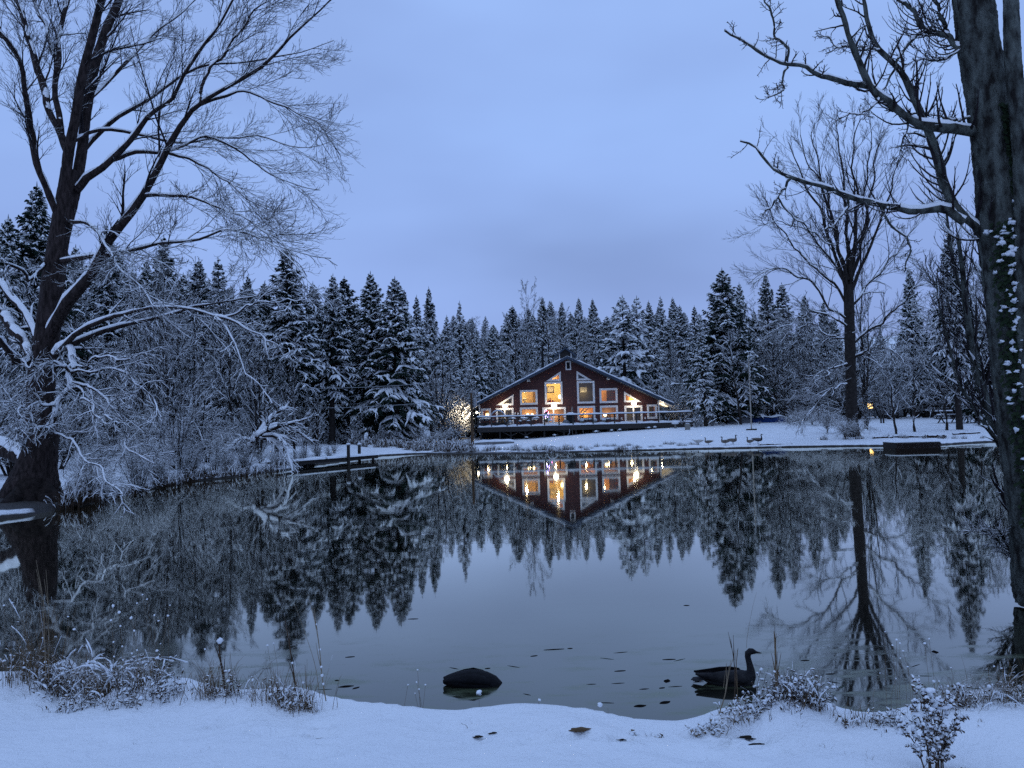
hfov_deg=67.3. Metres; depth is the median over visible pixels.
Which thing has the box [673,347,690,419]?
bare tree
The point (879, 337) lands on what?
conifer
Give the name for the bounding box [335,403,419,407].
overhead cable
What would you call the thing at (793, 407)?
snowy shrub
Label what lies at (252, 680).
grass clump
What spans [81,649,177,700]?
grass clump
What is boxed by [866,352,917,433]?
bare tree
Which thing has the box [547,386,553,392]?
picture frame
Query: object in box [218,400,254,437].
snowy shrub
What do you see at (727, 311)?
conifer
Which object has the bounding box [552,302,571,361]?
conifer
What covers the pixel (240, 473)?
reed tuft
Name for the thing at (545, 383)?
window
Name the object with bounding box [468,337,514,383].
bare tree
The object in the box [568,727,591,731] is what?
fallen leaf
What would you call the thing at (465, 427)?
snowy shrub
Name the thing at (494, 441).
overturned boat
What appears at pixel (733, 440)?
goose
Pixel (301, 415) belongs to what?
conifer
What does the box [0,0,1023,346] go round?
sky
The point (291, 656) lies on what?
reed stalk
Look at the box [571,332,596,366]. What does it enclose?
bare tree
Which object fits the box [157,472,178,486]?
reed tuft
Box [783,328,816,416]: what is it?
bare tree
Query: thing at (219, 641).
reed stalk
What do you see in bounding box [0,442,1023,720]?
pond water
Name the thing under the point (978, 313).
bare tree
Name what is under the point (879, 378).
bare tree
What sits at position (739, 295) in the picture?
conifer
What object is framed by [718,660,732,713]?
reed stalk
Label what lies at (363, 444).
reed tuft
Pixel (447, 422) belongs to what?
arching shrub
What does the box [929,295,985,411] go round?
bare tree
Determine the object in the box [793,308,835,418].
bare tree
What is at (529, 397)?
divider panel
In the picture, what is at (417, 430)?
snowy shrub
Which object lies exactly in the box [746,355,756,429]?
flagpole
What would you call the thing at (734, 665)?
reed stalk
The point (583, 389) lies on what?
wall picture
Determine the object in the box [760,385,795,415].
snowy shrub
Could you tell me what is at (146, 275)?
conifer
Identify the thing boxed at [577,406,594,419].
window
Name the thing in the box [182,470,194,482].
reed tuft
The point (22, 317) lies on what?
conifer tree
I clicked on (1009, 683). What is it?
grass clump
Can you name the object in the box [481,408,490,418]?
window
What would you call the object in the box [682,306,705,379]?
conifer
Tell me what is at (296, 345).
conifer
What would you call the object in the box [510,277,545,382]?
bare tree
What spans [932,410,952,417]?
picnic table
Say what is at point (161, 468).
arching shrub
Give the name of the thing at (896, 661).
snow capped stalk
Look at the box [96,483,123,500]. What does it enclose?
reed tuft
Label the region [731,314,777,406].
bare tree
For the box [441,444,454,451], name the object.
reed tuft
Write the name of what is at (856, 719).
grass clump
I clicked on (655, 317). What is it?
conifer
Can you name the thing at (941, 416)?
picnic table
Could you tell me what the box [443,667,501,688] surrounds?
rock
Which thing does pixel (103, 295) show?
conifer
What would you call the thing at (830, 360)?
bare tree
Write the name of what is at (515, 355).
bare tree
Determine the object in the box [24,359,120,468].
snowy shrub
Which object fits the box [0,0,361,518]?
cottonwood tree
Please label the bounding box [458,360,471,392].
conifer
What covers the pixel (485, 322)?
conifer
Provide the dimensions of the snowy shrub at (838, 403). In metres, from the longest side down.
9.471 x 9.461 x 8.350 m
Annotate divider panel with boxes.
[527,392,532,402]
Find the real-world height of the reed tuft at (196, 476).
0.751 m
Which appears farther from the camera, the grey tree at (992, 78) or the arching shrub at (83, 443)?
the arching shrub at (83, 443)
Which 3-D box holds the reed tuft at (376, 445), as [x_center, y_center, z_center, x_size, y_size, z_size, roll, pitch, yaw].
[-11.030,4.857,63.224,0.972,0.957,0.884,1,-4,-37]
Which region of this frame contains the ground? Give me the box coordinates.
[0,335,1023,767]
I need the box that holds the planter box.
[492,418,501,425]
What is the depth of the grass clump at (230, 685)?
5.36 m
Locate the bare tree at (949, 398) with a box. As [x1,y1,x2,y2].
[901,291,954,416]
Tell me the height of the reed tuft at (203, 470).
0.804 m
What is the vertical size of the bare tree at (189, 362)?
12.573 m
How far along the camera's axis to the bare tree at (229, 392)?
53.54 m
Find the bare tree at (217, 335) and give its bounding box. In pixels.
[187,272,256,427]
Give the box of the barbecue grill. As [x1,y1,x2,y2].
[563,412,574,422]
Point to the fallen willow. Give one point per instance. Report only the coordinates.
(267, 427)
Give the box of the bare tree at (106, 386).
[82,291,155,456]
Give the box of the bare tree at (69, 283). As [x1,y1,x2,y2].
[29,239,90,421]
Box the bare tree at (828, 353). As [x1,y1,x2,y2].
[814,324,844,406]
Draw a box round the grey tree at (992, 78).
[724,0,1023,606]
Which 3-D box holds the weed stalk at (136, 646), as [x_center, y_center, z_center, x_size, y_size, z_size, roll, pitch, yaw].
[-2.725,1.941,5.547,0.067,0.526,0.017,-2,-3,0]
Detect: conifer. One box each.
[0,184,98,445]
[0,214,61,404]
[62,245,101,413]
[72,225,138,445]
[92,257,141,420]
[116,255,137,329]
[121,262,169,436]
[130,271,137,301]
[132,236,209,424]
[160,273,226,432]
[171,261,231,438]
[188,259,254,442]
[222,285,239,440]
[225,300,283,426]
[232,276,274,429]
[236,282,284,433]
[241,281,286,443]
[251,247,336,445]
[268,319,311,410]
[270,394,311,433]
[296,283,330,443]
[299,336,359,442]
[306,275,361,444]
[314,277,373,444]
[338,271,411,443]
[349,329,367,440]
[350,328,377,439]
[351,277,445,442]
[397,290,427,440]
[410,295,436,425]
[418,286,445,409]
[432,331,446,369]
[441,316,455,388]
[445,342,467,437]
[446,327,478,370]
[447,300,472,400]
[450,316,457,335]
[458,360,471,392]
[463,334,490,436]
[467,322,480,339]
[479,326,508,394]
[480,316,489,336]
[480,328,504,360]
[480,332,493,370]
[496,306,534,377]
[502,347,515,384]
[510,352,523,383]
[522,311,537,361]
[524,338,537,372]
[528,298,560,370]
[545,302,560,358]
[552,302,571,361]
[566,311,585,357]
[569,299,586,358]
[581,300,608,367]
[592,316,619,365]
[597,296,660,420]
[609,345,622,373]
[617,295,668,420]
[638,300,666,381]
[644,332,667,419]
[651,314,659,336]
[656,297,671,377]
[659,322,682,394]
[665,297,686,383]
[665,304,694,382]
[670,269,776,424]
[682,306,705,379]
[682,312,691,344]
[683,358,700,417]
[687,321,722,425]
[700,321,719,389]
[720,284,768,407]
[749,311,767,408]
[750,273,790,415]
[756,282,815,386]
[791,296,829,409]
[814,302,843,408]
[830,321,844,378]
[863,328,874,381]
[875,330,889,381]
[890,269,934,417]
[923,230,989,429]
[947,294,992,422]
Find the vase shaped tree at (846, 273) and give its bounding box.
[723,91,954,438]
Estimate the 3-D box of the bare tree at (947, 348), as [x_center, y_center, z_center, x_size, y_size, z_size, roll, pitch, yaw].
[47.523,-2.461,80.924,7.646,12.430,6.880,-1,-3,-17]
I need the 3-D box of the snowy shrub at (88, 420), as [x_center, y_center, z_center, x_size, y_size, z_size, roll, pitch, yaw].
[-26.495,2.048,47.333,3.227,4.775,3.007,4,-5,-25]
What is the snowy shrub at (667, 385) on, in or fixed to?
on the ground
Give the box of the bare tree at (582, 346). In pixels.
[555,313,600,363]
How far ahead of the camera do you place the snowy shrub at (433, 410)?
88.50 m
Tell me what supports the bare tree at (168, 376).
on the ground
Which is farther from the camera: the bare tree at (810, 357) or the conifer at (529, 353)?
the conifer at (529, 353)
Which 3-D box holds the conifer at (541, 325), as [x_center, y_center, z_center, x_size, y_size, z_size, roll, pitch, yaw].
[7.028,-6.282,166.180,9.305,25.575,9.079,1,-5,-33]
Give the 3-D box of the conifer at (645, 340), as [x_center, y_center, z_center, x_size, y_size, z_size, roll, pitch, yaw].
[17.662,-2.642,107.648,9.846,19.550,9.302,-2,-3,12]
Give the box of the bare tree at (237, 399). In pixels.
[193,296,273,426]
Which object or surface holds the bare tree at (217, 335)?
on the ground
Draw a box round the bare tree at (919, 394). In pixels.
[885,340,938,431]
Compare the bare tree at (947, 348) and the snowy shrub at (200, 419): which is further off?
the bare tree at (947, 348)
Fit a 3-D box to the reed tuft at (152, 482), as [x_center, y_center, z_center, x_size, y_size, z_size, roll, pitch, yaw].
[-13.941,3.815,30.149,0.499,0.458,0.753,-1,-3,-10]
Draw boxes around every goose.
[691,648,760,686]
[721,436,730,444]
[727,435,736,443]
[751,434,762,440]
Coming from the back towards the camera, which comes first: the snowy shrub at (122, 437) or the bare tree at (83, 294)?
the bare tree at (83, 294)
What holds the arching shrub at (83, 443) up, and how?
on the ground
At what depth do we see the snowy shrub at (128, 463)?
31.28 m
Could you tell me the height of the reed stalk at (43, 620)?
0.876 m
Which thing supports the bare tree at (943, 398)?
on the ground
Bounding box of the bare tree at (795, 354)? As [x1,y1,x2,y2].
[778,337,803,417]
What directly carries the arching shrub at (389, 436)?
on the ground
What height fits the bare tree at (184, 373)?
10.404 m
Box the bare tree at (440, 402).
[420,329,463,438]
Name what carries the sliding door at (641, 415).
in the lodge
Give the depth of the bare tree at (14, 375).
40.92 m
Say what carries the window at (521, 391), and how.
in the lodge
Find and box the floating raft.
[883,440,940,448]
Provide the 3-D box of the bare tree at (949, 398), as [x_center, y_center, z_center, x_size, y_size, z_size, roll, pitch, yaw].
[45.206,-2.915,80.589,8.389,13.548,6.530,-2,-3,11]
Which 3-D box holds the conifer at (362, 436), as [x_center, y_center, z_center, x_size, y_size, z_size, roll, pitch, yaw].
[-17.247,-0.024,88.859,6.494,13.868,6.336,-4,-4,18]
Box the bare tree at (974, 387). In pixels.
[962,344,992,423]
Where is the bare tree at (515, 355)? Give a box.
[483,312,540,388]
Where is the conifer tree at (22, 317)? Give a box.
[0,255,62,404]
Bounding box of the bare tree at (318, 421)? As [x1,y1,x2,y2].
[311,380,327,449]
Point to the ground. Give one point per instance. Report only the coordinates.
(194, 731)
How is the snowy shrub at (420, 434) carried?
on the ground
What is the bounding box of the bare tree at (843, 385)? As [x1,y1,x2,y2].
[831,359,859,407]
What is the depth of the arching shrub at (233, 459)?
36.95 m
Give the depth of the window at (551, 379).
86.08 m
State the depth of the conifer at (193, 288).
64.43 m
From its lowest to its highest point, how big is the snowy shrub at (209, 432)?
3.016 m
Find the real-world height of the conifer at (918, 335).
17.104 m
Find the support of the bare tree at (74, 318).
on the ground
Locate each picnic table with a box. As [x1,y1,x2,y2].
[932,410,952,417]
[934,414,955,422]
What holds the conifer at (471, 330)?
on the ground
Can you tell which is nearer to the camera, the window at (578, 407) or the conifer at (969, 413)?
the conifer at (969, 413)
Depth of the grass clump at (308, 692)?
5.35 m
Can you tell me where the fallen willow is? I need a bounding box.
[211,400,321,473]
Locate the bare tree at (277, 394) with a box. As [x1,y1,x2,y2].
[272,361,296,452]
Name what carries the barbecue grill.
on the deck
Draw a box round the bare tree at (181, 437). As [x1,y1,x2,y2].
[168,353,192,484]
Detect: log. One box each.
[758,443,791,444]
[872,436,892,438]
[893,435,924,437]
[924,434,946,437]
[952,431,980,434]
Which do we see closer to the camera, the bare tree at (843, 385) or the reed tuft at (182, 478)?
the reed tuft at (182, 478)
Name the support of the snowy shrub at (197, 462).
on the ground
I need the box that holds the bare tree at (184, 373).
[116,277,211,457]
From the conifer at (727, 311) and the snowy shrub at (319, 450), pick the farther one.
the conifer at (727, 311)
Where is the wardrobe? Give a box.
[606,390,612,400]
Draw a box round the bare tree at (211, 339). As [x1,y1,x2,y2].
[187,283,260,442]
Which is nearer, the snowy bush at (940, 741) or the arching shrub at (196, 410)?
the snowy bush at (940, 741)
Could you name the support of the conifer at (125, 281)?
on the ground
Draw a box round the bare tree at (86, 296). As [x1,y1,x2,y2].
[72,269,131,443]
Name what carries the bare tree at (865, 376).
on the ground
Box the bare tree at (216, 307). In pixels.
[178,256,244,415]
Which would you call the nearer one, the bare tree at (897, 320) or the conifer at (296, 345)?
the conifer at (296, 345)
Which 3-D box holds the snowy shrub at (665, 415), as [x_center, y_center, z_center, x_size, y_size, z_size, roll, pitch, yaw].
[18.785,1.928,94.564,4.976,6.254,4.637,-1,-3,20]
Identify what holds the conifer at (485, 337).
on the ground
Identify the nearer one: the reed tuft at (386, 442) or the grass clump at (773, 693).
the grass clump at (773, 693)
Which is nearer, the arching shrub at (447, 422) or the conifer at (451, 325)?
the arching shrub at (447, 422)
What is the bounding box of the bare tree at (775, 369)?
[744,320,807,414]
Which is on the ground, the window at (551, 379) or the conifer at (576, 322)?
the conifer at (576, 322)
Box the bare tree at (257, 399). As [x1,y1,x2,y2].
[231,313,280,456]
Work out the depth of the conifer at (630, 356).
100.27 m
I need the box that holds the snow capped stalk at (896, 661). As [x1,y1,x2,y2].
[895,639,898,714]
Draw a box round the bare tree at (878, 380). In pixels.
[869,359,889,404]
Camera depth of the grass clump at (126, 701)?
5.37 m
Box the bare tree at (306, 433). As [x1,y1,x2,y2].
[297,393,318,452]
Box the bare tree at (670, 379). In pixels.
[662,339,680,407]
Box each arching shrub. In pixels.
[0,384,73,461]
[57,397,76,430]
[58,402,102,449]
[59,426,96,461]
[59,451,122,501]
[77,424,182,478]
[82,383,236,452]
[83,465,138,498]
[103,429,193,468]
[108,393,235,458]
[124,448,183,481]
[126,442,181,485]
[193,420,259,459]
[207,424,230,441]
[210,445,252,469]
[261,450,304,465]
[374,428,400,441]
[413,431,444,443]
[422,424,463,441]
[424,406,469,434]
[748,396,783,417]
[769,362,833,416]
[782,410,815,422]
[793,408,822,424]
[806,402,844,432]
[807,412,844,425]
[822,417,877,438]
[835,415,879,436]
[912,385,946,413]
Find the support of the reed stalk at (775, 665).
on the ground
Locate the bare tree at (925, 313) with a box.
[901,299,947,413]
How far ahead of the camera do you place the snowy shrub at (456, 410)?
86.06 m
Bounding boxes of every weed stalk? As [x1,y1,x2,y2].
[110,604,114,684]
[118,611,123,687]
[130,616,138,686]
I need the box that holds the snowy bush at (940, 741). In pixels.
[896,674,969,767]
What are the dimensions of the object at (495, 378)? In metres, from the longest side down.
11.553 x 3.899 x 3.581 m
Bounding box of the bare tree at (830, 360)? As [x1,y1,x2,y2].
[819,339,844,417]
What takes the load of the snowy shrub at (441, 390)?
on the ground
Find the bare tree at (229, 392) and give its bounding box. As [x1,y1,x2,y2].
[199,275,261,435]
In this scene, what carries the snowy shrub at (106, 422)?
on the ground
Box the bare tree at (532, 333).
[521,310,556,368]
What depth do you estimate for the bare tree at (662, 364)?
114.98 m
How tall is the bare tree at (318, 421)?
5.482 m
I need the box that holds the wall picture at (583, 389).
[580,387,586,391]
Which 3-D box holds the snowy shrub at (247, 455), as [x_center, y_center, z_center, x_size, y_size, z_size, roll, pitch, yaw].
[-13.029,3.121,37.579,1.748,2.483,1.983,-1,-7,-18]
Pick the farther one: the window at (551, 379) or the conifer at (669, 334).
the conifer at (669, 334)
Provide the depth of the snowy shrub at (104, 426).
45.52 m
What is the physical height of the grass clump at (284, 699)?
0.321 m
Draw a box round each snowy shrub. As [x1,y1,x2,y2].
[0,347,26,465]
[0,364,66,475]
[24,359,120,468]
[58,386,110,453]
[71,438,116,481]
[73,375,139,452]
[85,424,127,466]
[88,388,132,444]
[107,442,158,492]
[115,450,147,475]
[133,384,202,469]
[163,428,200,477]
[168,368,226,461]
[172,437,202,464]
[181,444,205,476]
[185,408,224,462]
[204,440,230,469]
[213,448,234,470]
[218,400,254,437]
[218,405,263,445]
[228,424,263,470]
[237,410,269,443]
[240,417,280,456]
[253,448,266,463]
[297,446,309,458]
[307,442,323,455]
[320,429,336,444]
[321,443,333,455]
[330,442,340,452]
[336,422,351,444]
[341,421,365,443]
[372,424,389,443]
[406,424,425,440]
[407,423,425,437]
[422,380,449,432]
[426,365,464,434]
[430,401,459,439]
[432,365,482,438]
[439,372,478,437]
[444,405,470,439]
[446,376,479,438]
[645,374,681,420]
[649,367,687,419]
[657,380,687,420]
[661,370,701,417]
[664,376,696,417]
[669,396,693,419]
[691,415,703,426]
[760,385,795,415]
[767,372,813,421]
[784,368,832,414]
[795,341,881,419]
[818,334,894,418]
[822,391,843,414]
[861,368,906,417]
[872,351,930,416]
[876,333,954,417]
[876,381,912,418]
[885,358,947,416]
[920,327,987,413]
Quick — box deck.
[476,410,692,439]
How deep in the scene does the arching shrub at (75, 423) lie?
48.28 m
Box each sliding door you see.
[496,408,513,423]
[542,407,565,423]
[624,405,642,421]
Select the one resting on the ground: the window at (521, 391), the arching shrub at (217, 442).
the arching shrub at (217, 442)
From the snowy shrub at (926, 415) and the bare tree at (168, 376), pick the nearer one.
the bare tree at (168, 376)
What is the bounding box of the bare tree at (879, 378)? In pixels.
[864,350,885,417]
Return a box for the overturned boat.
[474,439,513,444]
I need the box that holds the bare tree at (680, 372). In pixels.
[662,334,686,392]
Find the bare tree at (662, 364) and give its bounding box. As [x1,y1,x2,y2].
[656,342,669,388]
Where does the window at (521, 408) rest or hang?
in the lodge
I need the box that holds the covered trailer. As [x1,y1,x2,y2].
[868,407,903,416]
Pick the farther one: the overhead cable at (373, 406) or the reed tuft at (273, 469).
the overhead cable at (373, 406)
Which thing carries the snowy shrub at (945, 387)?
on the ground
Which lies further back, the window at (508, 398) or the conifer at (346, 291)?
the window at (508, 398)
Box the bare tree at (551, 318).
[539,306,584,368]
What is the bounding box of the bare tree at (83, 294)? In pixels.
[38,260,93,377]
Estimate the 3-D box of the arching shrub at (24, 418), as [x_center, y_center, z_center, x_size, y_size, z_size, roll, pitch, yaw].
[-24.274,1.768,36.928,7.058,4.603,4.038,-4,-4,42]
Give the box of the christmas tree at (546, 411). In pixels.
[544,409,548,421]
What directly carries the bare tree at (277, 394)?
on the ground
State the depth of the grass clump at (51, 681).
5.76 m
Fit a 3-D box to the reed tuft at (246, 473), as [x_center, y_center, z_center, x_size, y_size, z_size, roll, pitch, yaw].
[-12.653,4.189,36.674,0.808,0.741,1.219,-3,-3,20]
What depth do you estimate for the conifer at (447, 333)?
150.09 m
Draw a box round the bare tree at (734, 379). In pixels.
[714,325,757,424]
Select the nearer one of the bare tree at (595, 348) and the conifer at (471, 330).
the bare tree at (595, 348)
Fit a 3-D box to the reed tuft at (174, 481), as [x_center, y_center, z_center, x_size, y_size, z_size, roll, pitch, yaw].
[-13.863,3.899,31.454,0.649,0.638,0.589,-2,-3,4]
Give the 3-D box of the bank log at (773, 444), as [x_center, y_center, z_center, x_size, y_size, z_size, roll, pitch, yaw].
[18.487,4.320,53.826,2.596,0.391,0.351,-1,-3,-1]
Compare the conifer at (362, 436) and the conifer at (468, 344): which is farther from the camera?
the conifer at (468, 344)
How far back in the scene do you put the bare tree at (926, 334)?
94.43 m
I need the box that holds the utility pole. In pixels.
[470,393,476,445]
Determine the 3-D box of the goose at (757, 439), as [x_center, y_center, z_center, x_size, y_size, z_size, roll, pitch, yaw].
[17.595,3.948,55.196,0.908,0.709,0.330,-2,-3,11]
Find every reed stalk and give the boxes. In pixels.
[36,562,45,677]
[37,574,48,678]
[214,637,224,689]
[284,617,296,693]
[294,603,319,695]
[308,595,326,700]
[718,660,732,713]
[728,633,737,704]
[735,655,737,701]
[771,633,780,699]
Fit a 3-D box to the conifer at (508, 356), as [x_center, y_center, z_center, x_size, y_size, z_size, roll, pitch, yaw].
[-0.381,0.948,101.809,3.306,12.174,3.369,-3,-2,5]
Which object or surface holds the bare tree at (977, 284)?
on the ground
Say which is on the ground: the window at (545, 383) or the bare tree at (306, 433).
the bare tree at (306, 433)
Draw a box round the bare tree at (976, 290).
[948,261,986,349]
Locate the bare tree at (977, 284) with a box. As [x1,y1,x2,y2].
[971,276,990,375]
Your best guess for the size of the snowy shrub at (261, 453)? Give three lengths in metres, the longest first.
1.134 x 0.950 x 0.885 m
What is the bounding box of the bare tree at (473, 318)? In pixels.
[451,316,489,380]
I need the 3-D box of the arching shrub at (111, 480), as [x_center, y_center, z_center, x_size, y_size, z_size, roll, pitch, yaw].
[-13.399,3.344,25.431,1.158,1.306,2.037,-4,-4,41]
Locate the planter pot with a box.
[679,414,693,429]
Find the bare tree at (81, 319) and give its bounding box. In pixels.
[60,294,109,444]
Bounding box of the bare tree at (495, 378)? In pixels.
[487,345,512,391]
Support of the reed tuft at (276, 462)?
on the ground
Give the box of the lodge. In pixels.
[473,345,673,438]
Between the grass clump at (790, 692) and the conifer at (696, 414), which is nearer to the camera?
the grass clump at (790, 692)
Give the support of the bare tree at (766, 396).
on the ground
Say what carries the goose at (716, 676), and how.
on the pond water
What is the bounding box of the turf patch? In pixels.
[738,735,755,739]
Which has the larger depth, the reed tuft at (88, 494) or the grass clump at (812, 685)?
the reed tuft at (88, 494)
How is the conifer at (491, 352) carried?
on the ground
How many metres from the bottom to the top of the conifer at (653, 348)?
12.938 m
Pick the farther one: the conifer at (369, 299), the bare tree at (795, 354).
the bare tree at (795, 354)
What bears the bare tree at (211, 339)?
on the ground
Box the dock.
[266,443,377,466]
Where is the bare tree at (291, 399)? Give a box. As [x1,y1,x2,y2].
[277,348,306,453]
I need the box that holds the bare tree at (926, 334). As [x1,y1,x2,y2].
[898,306,938,416]
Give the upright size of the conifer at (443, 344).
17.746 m
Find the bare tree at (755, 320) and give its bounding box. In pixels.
[741,299,782,413]
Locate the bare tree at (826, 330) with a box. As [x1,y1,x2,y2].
[798,320,844,419]
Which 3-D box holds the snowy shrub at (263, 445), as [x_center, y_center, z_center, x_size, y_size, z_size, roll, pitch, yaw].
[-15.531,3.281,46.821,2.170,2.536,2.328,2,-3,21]
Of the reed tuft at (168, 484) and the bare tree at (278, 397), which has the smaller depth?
the reed tuft at (168, 484)
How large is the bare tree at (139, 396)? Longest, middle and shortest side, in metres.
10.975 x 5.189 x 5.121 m
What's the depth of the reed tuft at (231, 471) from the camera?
35.49 m
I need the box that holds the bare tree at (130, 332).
[104,281,178,442]
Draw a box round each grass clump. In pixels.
[0,619,60,687]
[0,629,59,686]
[6,650,166,702]
[7,597,74,688]
[17,645,115,703]
[30,632,112,697]
[37,691,103,713]
[51,643,151,698]
[56,639,187,697]
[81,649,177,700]
[91,685,157,709]
[119,650,193,692]
[127,671,194,709]
[179,665,236,698]
[180,654,245,703]
[192,667,259,704]
[229,671,288,706]
[245,661,308,705]
[262,682,312,716]
[267,655,339,713]
[282,693,319,713]
[627,729,639,735]
[679,712,733,736]
[709,694,760,729]
[713,686,794,721]
[751,663,830,715]
[752,672,802,705]
[765,664,827,714]
[780,670,837,711]
[830,700,879,728]
[838,710,916,734]
[867,707,922,728]
[912,672,997,711]
[927,682,1008,713]
[942,667,1023,711]
[961,656,1023,706]
[976,679,1023,702]
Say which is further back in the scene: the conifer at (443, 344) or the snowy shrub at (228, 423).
the conifer at (443, 344)
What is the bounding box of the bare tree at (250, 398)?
[234,326,271,448]
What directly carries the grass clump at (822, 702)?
on the ground
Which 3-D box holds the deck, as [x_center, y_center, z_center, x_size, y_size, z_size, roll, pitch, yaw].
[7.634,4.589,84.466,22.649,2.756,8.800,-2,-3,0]
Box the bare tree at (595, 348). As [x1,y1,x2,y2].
[587,341,602,366]
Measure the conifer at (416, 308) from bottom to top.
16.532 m
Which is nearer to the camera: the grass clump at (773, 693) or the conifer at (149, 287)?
the grass clump at (773, 693)
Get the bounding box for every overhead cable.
[283,384,414,388]
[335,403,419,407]
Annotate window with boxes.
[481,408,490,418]
[498,394,513,404]
[520,390,537,404]
[520,407,537,419]
[544,382,562,403]
[547,371,560,380]
[565,361,570,369]
[576,371,590,379]
[577,381,594,403]
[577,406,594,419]
[599,388,617,402]
[600,405,617,419]
[624,392,640,401]
[647,404,656,418]
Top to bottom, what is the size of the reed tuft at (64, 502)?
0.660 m
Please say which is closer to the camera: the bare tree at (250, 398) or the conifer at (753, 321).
the bare tree at (250, 398)
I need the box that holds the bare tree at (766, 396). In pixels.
[746,329,794,415]
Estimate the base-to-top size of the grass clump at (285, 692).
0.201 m
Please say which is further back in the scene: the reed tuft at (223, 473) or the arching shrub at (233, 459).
the arching shrub at (233, 459)
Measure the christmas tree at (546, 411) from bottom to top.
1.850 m
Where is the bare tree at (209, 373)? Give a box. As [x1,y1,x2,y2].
[170,283,225,441]
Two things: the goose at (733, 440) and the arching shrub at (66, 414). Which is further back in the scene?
the goose at (733, 440)
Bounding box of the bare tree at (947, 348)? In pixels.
[920,303,985,391]
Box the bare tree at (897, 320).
[885,306,923,362]
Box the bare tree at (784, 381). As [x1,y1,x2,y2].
[754,323,810,416]
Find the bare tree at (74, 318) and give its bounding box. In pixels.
[60,262,97,393]
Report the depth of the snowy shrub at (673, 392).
94.44 m
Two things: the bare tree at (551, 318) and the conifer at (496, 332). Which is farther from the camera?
the conifer at (496, 332)
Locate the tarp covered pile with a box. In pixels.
[727,414,787,422]
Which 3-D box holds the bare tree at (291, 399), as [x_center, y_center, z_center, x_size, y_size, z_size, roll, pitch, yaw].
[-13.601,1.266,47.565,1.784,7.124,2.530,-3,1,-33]
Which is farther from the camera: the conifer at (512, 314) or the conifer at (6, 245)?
the conifer at (512, 314)
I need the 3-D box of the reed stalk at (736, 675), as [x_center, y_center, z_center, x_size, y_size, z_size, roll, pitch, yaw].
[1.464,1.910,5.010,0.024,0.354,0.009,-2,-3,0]
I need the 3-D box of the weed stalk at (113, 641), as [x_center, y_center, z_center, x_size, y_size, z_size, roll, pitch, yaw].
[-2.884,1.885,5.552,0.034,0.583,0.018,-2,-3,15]
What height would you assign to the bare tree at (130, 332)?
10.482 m
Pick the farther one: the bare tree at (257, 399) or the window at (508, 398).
the window at (508, 398)
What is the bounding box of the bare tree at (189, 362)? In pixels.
[135,258,218,455]
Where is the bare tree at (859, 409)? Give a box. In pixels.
[856,375,872,419]
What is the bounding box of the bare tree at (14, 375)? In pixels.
[0,333,24,404]
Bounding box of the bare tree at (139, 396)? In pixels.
[95,272,192,449]
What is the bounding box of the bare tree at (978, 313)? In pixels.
[920,265,987,383]
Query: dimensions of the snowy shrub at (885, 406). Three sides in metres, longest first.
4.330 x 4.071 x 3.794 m
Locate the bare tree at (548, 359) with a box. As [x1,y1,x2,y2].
[528,306,571,368]
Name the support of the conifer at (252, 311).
on the ground
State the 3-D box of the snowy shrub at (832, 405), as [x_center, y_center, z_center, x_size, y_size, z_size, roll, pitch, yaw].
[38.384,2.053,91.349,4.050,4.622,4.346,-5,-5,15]
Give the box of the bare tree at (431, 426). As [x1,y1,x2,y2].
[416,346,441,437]
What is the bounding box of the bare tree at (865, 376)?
[839,233,894,428]
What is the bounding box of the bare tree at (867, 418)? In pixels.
[859,388,874,428]
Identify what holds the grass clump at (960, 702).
on the ground
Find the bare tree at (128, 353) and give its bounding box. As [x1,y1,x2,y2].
[99,290,157,451]
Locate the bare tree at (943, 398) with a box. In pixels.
[913,337,970,429]
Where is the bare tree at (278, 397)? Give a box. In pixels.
[265,358,289,453]
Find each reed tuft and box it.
[43,487,82,509]
[55,482,81,506]
[62,481,95,505]
[66,480,100,502]
[79,486,93,501]
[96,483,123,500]
[122,482,134,494]
[151,479,162,486]
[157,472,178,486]
[169,473,180,484]
[175,474,187,482]
[182,466,201,482]
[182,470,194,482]
[196,463,211,478]
[200,469,214,478]
[206,465,216,477]
[211,469,222,476]
[216,467,230,476]
[223,462,238,475]
[232,464,248,476]
[237,465,257,475]
[248,465,266,473]
[260,461,279,471]
[261,464,271,472]
[272,459,283,469]
[358,438,369,446]
[362,436,375,444]
[370,439,382,446]
[381,439,391,447]
[390,438,398,446]
[396,439,408,447]
[403,443,412,449]
[421,441,429,450]
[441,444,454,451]
[447,440,463,450]
[457,440,469,450]
[489,443,499,450]
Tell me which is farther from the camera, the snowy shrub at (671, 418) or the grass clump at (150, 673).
the snowy shrub at (671, 418)
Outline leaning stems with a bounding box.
[904,178,1011,559]
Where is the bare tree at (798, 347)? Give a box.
[775,309,814,412]
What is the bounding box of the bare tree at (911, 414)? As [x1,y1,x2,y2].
[891,322,923,416]
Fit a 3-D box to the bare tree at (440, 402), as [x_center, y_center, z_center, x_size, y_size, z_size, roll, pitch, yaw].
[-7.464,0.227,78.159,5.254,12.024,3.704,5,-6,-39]
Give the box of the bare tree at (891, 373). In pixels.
[869,335,908,417]
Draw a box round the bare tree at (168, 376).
[136,268,190,456]
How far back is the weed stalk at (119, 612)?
5.55 m
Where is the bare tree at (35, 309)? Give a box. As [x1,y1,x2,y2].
[23,264,68,390]
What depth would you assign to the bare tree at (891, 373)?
85.85 m
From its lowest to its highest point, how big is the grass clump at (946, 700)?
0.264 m

